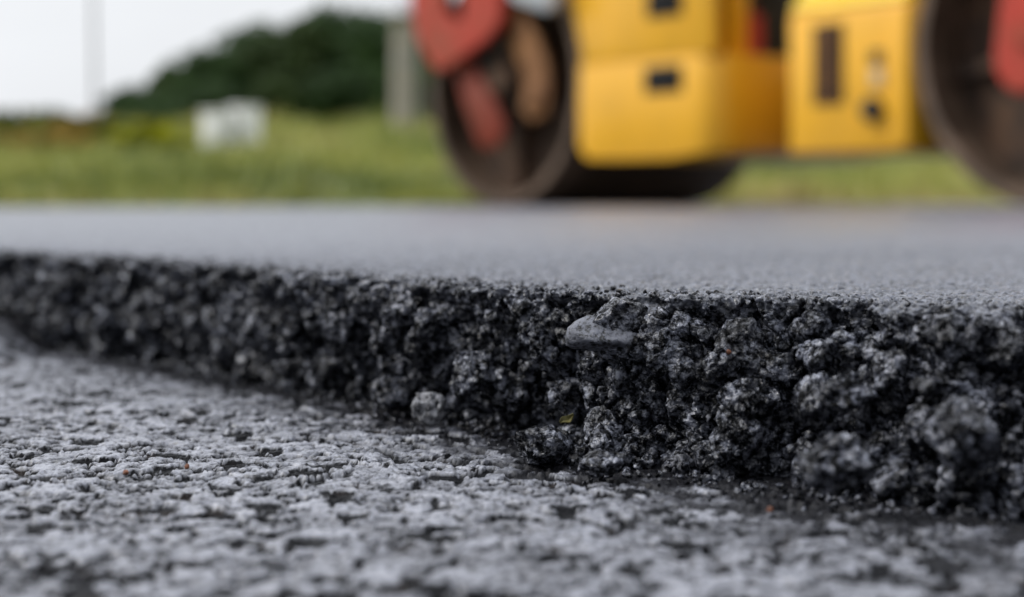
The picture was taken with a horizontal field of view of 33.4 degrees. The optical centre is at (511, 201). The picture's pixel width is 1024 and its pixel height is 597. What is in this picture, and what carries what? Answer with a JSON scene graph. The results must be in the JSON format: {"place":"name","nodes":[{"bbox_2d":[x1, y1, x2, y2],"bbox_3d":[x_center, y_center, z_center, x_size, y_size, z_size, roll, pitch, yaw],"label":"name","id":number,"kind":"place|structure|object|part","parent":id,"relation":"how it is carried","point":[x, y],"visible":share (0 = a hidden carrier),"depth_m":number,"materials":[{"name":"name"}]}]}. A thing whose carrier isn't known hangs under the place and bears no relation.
{"place":"outdoors","nodes":[
{"label":"outdoors","id":0,"kind":"place"},
{"bbox_2d":[0,0,454,116],"label":"sky","id":1,"kind":"structure","parent":0,"point":[46,45],"materials":[{"name":"white"}]},
{"bbox_2d":[0,102,1022,206],"bbox_3d":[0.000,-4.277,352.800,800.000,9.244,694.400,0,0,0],"label":"ground","id":2,"kind":"structure","parent":0,"point":[325,201],"depth_m":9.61,"materials":[{"name":"green plant"}]},
{"bbox_2d":[0,131,46,151],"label":"weed clump","id":3,"kind":"object","parent":2,"relation":"on","point":[18,138],"visible":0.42,"depth_m":21.44,"materials":[{"name":"green plant"}]},
{"bbox_2d":[0,108,76,132],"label":"weed clump","id":4,"kind":"object","parent":2,"relation":"on","point":[9,117],"visible":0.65,"depth_m":32.70,"materials":[{"name":"green plant"}]},
{"bbox_2d":[19,106,78,119],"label":"broadleaf tree","id":5,"kind":"object","parent":2,"relation":"on","point":[56,113],"visible":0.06,"depth_m":83.66,"materials":[{"name":"green plant"}]},
{"bbox_2d":[0,124,121,151],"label":"weed clump","id":6,"kind":"object","parent":2,"relation":"on","point":[58,135],"visible":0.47,"depth_m":23.79,"materials":[{"name":"green plant"}]},
{"bbox_2d":[49,111,111,127],"bbox_3d":[-8.000,-1.413,31.926,1.172,0.561,1.470,0,0,-25],"label":"weed clump","id":7,"kind":"object","parent":2,"relation":"on","point":[88,117],"visible":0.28,"depth_m":31.77,"materials":[{"name":"plant"}]},
{"bbox_2d":[92,0,96,123],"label":"utility pole","id":8,"kind":"object","parent":2,"relation":"on","point":[94,61],"depth_m":32.97,"materials":[{"name":"white paint"}]},
{"bbox_2d":[64,119,136,143],"bbox_3d":[-7.118,-1.144,29.023,1.185,0.524,1.645,0,0,24],"label":"weed clump","id":9,"kind":"object","parent":2,"relation":"on","point":[101,128],"visible":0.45,"depth_m":28.67,"materials":[{"name":"plant"}]},
{"bbox_2d":[97,83,160,119],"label":"broadleaf tree","id":10,"kind":"object","parent":2,"relation":"on","point":[113,101],"visible":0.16,"depth_m":81.16,"materials":[{"name":"green plant"}]},
{"bbox_2d":[116,97,187,124],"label":"broadleaf tree","id":11,"kind":"object","parent":2,"relation":"on","point":[148,110],"visible":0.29,"depth_m":69.36,"materials":[{"name":"green plant"}]},
{"bbox_2d":[109,120,200,148],"bbox_3d":[-5.535,-0.971,26.473,1.382,0.596,1.593,0,0,-31],"label":"weed clump","id":12,"kind":"object","parent":2,"relation":"on","point":[159,132],"visible":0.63,"depth_m":26.05,"materials":[{"name":"plant"}]},
{"bbox_2d":[114,142,207,157],"bbox_3d":[-3.300,-0.416,16.021,0.897,0.281,0.778,0,0,0],"label":"weed clump","id":13,"kind":"object","parent":2,"relation":"on","point":[143,147],"visible":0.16,"depth_m":15.86,"materials":[{"name":"green plant"}]},
{"bbox_2d":[140,61,182,101],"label":"broadleaf tree","id":14,"kind":"object","parent":2,"relation":"on","point":[156,78],"visible":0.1,"depth_m":83.28,"materials":[{"name":"green plant"}]},
{"bbox_2d":[155,79,247,123],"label":"broadleaf tree","id":15,"kind":"object","parent":2,"relation":"on","point":[223,96],"visible":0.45,"depth_m":67.34,"materials":[{"name":"green plant"}]},
{"bbox_2d":[153,44,263,114],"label":"broadleaf tree","id":16,"kind":"object","parent":2,"relation":"on","point":[205,64],"visible":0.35,"depth_m":77.11,"materials":[{"name":"green plant"}]},
{"bbox_2d":[199,110,233,149],"bbox_3d":[-4.158,-0.840,23.992,0.390,0.860,0.330,0,0,38],"label":"roadside cabinet","id":17,"kind":"object","parent":2,"relation":"on","point":[215,124],"visible":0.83,"depth_m":23.88,"materials":[{"name":"white metal"}]},
{"bbox_3d":[-4.242,-0.970,23.885,0.300,0.420,0.017,0,0,38],"label":"door","id":18,"kind":"part","parent":17,"relation":"part of","materials":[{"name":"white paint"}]},
{"bbox_2d":[227,106,261,149],"bbox_3d":[-3.786,-0.876,24.142,0.392,0.924,0.330,0,0,38],"label":"roadside cabinet","id":19,"kind":"object","parent":2,"relation":"on","point":[246,121],"visible":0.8,"depth_m":24.02,"materials":[{"name":"white metal"}]},
{"bbox_3d":[-3.870,-1.006,24.035,0.302,0.484,0.017,0,0,38],"label":"door","id":20,"kind":"part","parent":19,"relation":"part of","materials":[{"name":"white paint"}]},
{"bbox_2d":[210,17,282,95],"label":"broadleaf tree","id":21,"kind":"object","parent":2,"relation":"on","point":[235,40],"visible":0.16,"depth_m":83.07,"materials":[{"name":"green plant"}]},
{"bbox_2d":[237,69,322,127],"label":"broadleaf tree","id":22,"kind":"object","parent":2,"relation":"on","point":[282,93],"visible":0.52,"depth_m":67.28,"materials":[{"name":"green plant"}]},
{"bbox_2d":[233,15,349,104],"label":"broadleaf tree","id":23,"kind":"object","parent":2,"relation":"on","point":[298,47],"visible":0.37,"depth_m":78.96,"materials":[{"name":"green plant"}]},
{"bbox_2d":[249,1,381,73],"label":"broadleaf tree","id":24,"kind":"object","parent":2,"relation":"on","point":[328,20],"visible":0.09,"depth_m":82.83,"materials":[{"name":"green plant"}]},
{"bbox_2d":[297,65,377,125],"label":"broadleaf tree","id":25,"kind":"object","parent":2,"relation":"on","point":[332,93],"visible":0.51,"depth_m":67.95,"materials":[{"name":"green plant"}]},
{"bbox_2d":[327,6,432,123],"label":"broadleaf tree","id":26,"kind":"object","parent":2,"relation":"on","point":[370,49],"visible":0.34,"depth_m":77.89,"materials":[{"name":"green plant"}]},
{"bbox_2d":[351,59,433,124],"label":"broadleaf tree","id":27,"kind":"object","parent":2,"relation":"on","point":[380,95],"visible":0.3,"depth_m":67.53,"materials":[{"name":"green plant"}]},
{"bbox_2d":[388,12,417,130],"bbox_3d":[-2.142,-2.386,34.000,0.600,2.705,0.600,0,0,0],"label":"concrete post","id":28,"kind":"object","parent":2,"relation":"on","point":[404,61],"visible":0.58,"depth_m":33.79,"materials":[{"name":"grey paint"}]},
{"bbox_2d":[416,35,432,102],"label":"broadleaf tree","id":29,"kind":"object","parent":2,"relation":"on","point":[428,65],"visible":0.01,"depth_m":81.47,"materials":[{"name":"green plant"}]},
{"bbox_2d":[0,315,1023,596],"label":"old asphalt","id":30,"kind":"structure","parent":0,"point":[270,493],"depth_m":0.37,"materials":[{"name":"grey asphalt"}]},
{"bbox_2d":[410,392,445,426],"bbox_3d":[-0.025,0.062,0.509,0.010,0.011,0.010,17,8,-11],"label":"loose stone","id":31,"kind":"object","parent":30,"relation":"on","point":[428,408],"visible":1,"depth_m":0.51,"materials":[{"name":"grey stone"}]},
{"bbox_2d":[0,254,1023,513],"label":"coated aggregate","id":32,"kind":"object","parent":30,"relation":"on","point":[758,344],"visible":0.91,"depth_m":0.46,"materials":[{"name":"black asphalt"}]},
{"bbox_2d":[0,205,1023,523],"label":"new asphalt layer","id":33,"kind":"object","parent":30,"relation":"on","point":[972,255],"visible":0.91,"depth_m":0.73,"materials":[{"name":"grey asphalt"}]},
{"bbox_2d":[1,264,996,479],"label":"dusty aggregate","id":34,"kind":"object","parent":33,"relation":"on","point":[971,335],"visible":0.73,"depth_m":0.42,"materials":[{"name":"stone"}]},
{"bbox_2d":[0,248,1023,310],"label":"lip grit","id":35,"kind":"object","parent":33,"relation":"on","point":[621,292],"visible":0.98,"depth_m":0.51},
{"bbox_2d":[559,413,573,423],"bbox_3d":[0.014,0.056,0.437,0.004,0.002,0.002,-30,-33,-9],"label":"leaf scrap","id":36,"kind":"object","parent":33,"relation":"on","point":[567,419],"visible":1,"depth_m":0.44,"materials":[{"name":"yellow plant"}]},
{"bbox_2d":[565,314,637,350],"bbox_3d":[0.025,0.035,0.450,0.021,0.010,0.012,0,0,0],"label":"embedded stone","id":37,"kind":"object","parent":33,"relation":"on","point":[586,333],"visible":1,"depth_m":0.45,"materials":[{"name":"grey stone"}]},
{"bbox_2d":[643,303,664,313],"bbox_3d":[0.036,0.030,0.453,0.022,0.006,0.013,0,0,0],"label":"embedded stone","id":38,"kind":"object","parent":33,"relation":"on","point":[651,308],"visible":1,"depth_m":0.45,"materials":[{"name":"grey stone"}]},
{"bbox_2d":[399,0,1023,205],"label":"road roller","id":39,"kind":"object","parent":33,"relation":"on","point":[612,102],"visible":0.99,"depth_m":7.47,"materials":[{"name":"metal"}]},
{"bbox_2d":[797,431,877,496],"bbox_3d":[0.070,0.057,0.368,0.018,0.014,0.012,0,0,0],"label":"embedded stone","id":40,"kind":"object","parent":33,"relation":"in","point":[835,464],"visible":1,"depth_m":0.36,"materials":[{"name":"black stone"}]},
{"bbox_2d":[812,371,877,412],"bbox_3d":[0.077,0.044,0.393,0.013,0.009,0.011,0,0,34],"label":"embedded stone","id":41,"kind":"object","parent":33,"relation":"in","point":[845,391],"visible":1,"depth_m":0.39,"materials":[{"name":"black stone"}]},
{"bbox_2d":[924,395,1005,478],"bbox_3d":[0.097,0.050,0.364,0.017,0.018,0.013,0,0,21],"label":"embedded stone","id":42,"kind":"object","parent":33,"relation":"in","point":[962,435],"visible":1,"depth_m":0.36,"materials":[{"name":"black stone"}]},
{"bbox_2d":[43,343,1022,533],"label":"asphalt crumbs","id":43,"kind":"object","parent":30,"relation":"on","point":[705,476],"visible":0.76,"depth_m":0.43,"materials":[{"name":"black asphalt"}]},
{"bbox_2d":[513,425,574,467],"bbox_3d":[0.008,0.064,0.444,0.016,0.012,0.013,0,0,13],"label":"loose stone","id":44,"kind":"object","parent":30,"relation":"on","point":[547,446],"visible":1,"depth_m":0.44,"materials":[{"name":"black stone"}]},
{"bbox_2d":[577,448,631,477],"bbox_3d":[0.022,0.065,0.423,0.012,0.007,0.011,0,0,-43],"label":"loose stone","id":45,"kind":"object","parent":30,"relation":"on","point":[597,463],"visible":1,"depth_m":0.42,"materials":[{"name":"grey stone"}]},
{"bbox_2d":[766,506,772,512],"bbox_3d":[0.056,0.067,0.370,0.001,0.002,0.001,0,0,0],"label":"rusty grain","id":46,"kind":"object","parent":30,"relation":"on","point":[769,509],"visible":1,"depth_m":0.37}
]}

